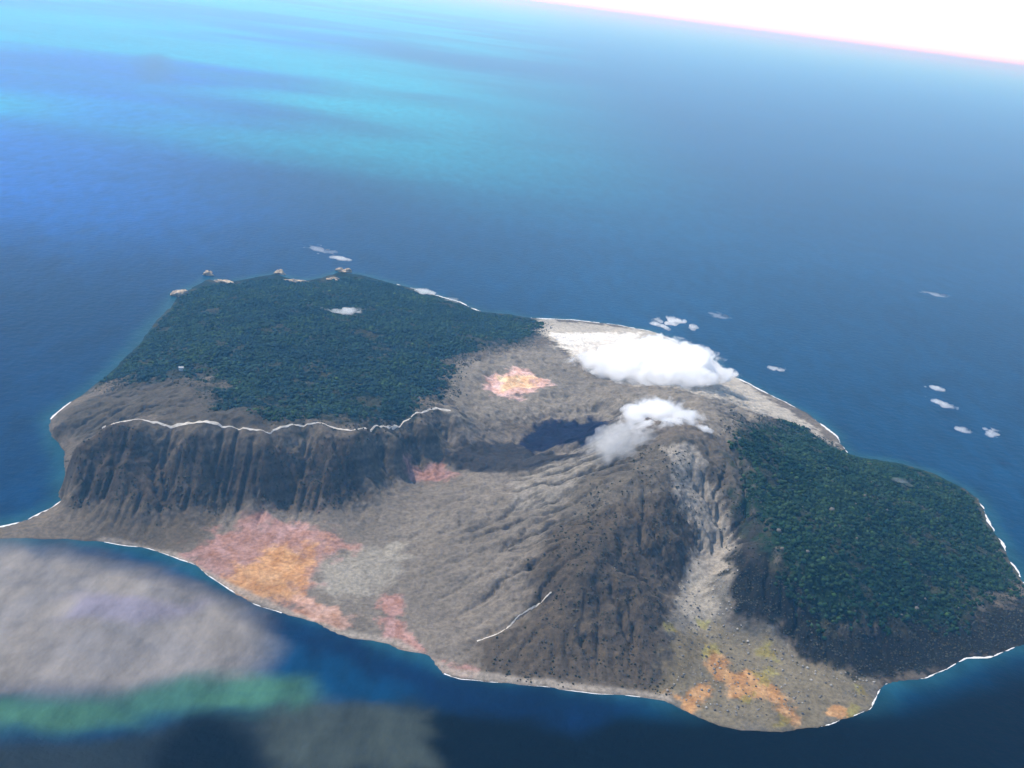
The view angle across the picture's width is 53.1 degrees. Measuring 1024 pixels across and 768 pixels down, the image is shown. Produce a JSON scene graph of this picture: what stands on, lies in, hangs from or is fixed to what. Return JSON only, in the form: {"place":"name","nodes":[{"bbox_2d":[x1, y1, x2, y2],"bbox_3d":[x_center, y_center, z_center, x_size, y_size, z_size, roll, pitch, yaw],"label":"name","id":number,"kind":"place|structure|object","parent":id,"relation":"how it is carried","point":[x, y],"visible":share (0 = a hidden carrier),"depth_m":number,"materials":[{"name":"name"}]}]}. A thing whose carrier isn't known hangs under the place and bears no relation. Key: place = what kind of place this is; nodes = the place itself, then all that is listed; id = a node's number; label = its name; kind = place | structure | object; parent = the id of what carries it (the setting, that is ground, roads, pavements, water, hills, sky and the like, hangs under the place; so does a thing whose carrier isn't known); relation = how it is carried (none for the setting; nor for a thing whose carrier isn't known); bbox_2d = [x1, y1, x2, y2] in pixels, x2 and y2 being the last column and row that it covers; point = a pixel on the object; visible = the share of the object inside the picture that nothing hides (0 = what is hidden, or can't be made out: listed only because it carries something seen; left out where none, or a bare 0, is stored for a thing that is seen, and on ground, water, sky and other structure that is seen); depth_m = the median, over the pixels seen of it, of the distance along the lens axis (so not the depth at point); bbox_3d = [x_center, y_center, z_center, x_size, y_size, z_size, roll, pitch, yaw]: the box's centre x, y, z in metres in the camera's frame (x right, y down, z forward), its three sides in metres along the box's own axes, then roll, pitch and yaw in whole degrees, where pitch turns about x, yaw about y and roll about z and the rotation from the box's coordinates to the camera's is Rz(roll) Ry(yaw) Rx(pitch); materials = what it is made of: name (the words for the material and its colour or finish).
{"place":"outdoors","nodes":[
{"label":"outdoors","id":0,"kind":"place"},
{"bbox_2d":[170,289,188,296],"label":"sea rock","id":1,"kind":"object","parent":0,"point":[178,293],"visible":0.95,"depth_m":4849.98,"materials":[{"name":"grey stone"}]},
{"bbox_2d":[0,0,1023,767],"bbox_3d":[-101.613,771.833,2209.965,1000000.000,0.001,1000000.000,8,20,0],"label":"sea","id":2,"kind":"structure","parent":0,"point":[830,238],"depth_m":6559.88,"materials":[{"name":"liquid"}]},
{"bbox_2d":[0,502,58,526],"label":"surf","id":3,"kind":"structure","parent":2,"relation":"on","point":[29,518],"depth_m":2839.42,"materials":[{"name":"liquid"}]},
{"bbox_2d":[106,542,281,612],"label":"surf","id":4,"kind":"structure","parent":2,"relation":"on","point":[192,563],"depth_m":2729.51,"materials":[{"name":"liquid"}]},
{"bbox_2d":[203,270,213,275],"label":"sea rock","id":5,"kind":"object","parent":2,"relation":"in","point":[207,273],"visible":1,"depth_m":5232.67,"materials":[{"name":"grey stone"}]},
{"bbox_2d":[397,284,478,310],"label":"surf","id":6,"kind":"structure","parent":2,"relation":"on","point":[450,299],"depth_m":5372.84,"materials":[{"name":"liquid"}]},
{"bbox_2d":[444,673,638,696],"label":"surf","id":7,"kind":"structure","parent":2,"relation":"on","point":[543,686],"depth_m":2419.44,"materials":[{"name":"liquid"}]},
{"bbox_2d":[539,318,675,340],"bbox_3d":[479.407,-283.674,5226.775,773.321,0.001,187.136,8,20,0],"label":"surf","id":8,"kind":"structure","parent":2,"relation":"on","point":[598,322],"depth_m":5284.19,"materials":[{"name":"liquid"}]},
{"bbox_2d":[709,358,846,451],"bbox_3d":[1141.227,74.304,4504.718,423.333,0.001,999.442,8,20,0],"label":"surf","id":9,"kind":"structure","parent":2,"relation":"on","point":[777,398],"depth_m":4611.32,"materials":[{"name":"liquid"}]},
{"bbox_2d":[821,647,1014,726],"bbox_3d":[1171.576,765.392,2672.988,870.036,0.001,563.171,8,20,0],"label":"surf","id":10,"kind":"structure","parent":2,"relation":"on","point":[935,673],"depth_m":2725.08,"materials":[{"name":"liquid"}]},
{"bbox_2d":[980,504,1023,582],"bbox_3d":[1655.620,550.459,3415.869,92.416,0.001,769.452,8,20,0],"label":"surf","id":11,"kind":"structure","parent":2,"relation":"on","point":[1002,543],"depth_m":3456.01,"materials":[{"name":"liquid"}]},
{"bbox_2d":[0,272,1023,731],"bbox_3d":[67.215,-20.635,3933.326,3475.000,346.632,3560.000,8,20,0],"label":"island terrain","id":12,"kind":"structure","parent":0,"point":[518,452],"depth_m":2919.90,"materials":[{"name":"grey stone"}]},
{"bbox_2d":[50,402,70,418],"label":"surf","id":13,"kind":"structure","parent":12,"relation":"on","point":[59,410],"depth_m":3515.18,"materials":[{"name":"liquid"}]},
{"bbox_2d":[213,279,233,283],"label":"sea rock","id":14,"kind":"object","parent":12,"relation":"on","point":[223,281],"visible":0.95,"depth_m":5145.64,"materials":[{"name":"grey stone"}]},
{"bbox_2d":[102,407,450,433],"bbox_3d":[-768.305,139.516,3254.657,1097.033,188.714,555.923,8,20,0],"label":"path","id":15,"kind":"structure","parent":12,"relation":"on","point":[221,426],"depth_m":3070.11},
{"bbox_2d":[273,269,285,274],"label":"sea rock","id":16,"kind":"object","parent":12,"relation":"on","point":[280,272],"visible":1,"depth_m":5413.00,"materials":[{"name":"grey stone"}]},
{"bbox_2d":[284,279,308,282],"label":"sea rock","id":17,"kind":"object","parent":12,"relation":"on","point":[295,280],"visible":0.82,"depth_m":5322.56,"materials":[{"name":"grey stone"}]},
{"bbox_2d":[335,268,351,272],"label":"sea rock","id":18,"kind":"object","parent":12,"relation":"on","point":[347,270],"visible":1,"depth_m":5608.63,"materials":[{"name":"grey stone"}]},
{"bbox_2d":[477,592,551,641],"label":"path","id":19,"kind":"structure","parent":12,"relation":"on","point":[532,607],"depth_m":2602.06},
{"bbox_2d":[65,278,1023,694],"bbox_3d":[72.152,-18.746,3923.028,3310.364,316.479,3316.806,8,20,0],"label":"scrub","id":20,"kind":"object","parent":12,"relation":"on","point":[831,646],"visible":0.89,"depth_m":2922.32,"materials":[{"name":"green plant"}]},
{"bbox_2d":[99,276,1023,639],"bbox_3d":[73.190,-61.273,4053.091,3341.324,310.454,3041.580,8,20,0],"label":"forest","id":21,"kind":"object","parent":12,"relation":"on","point":[413,300],"visible":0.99,"depth_m":3615.32,"materials":[{"name":"green plant"}]},
{"bbox_2d":[348,447,875,718],"bbox_3d":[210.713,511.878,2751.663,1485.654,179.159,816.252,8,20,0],"label":"boulders","id":22,"kind":"object","parent":12,"relation":"on","point":[715,672],"visible":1,"depth_m":2570.32,"materials":[{"name":"grey stone"}]},
{"bbox_2d":[490,0,1023,70],"label":"sky","id":23,"kind":"structure","parent":0,"point":[978,32],"materials":[{"name":"white"}]}
]}

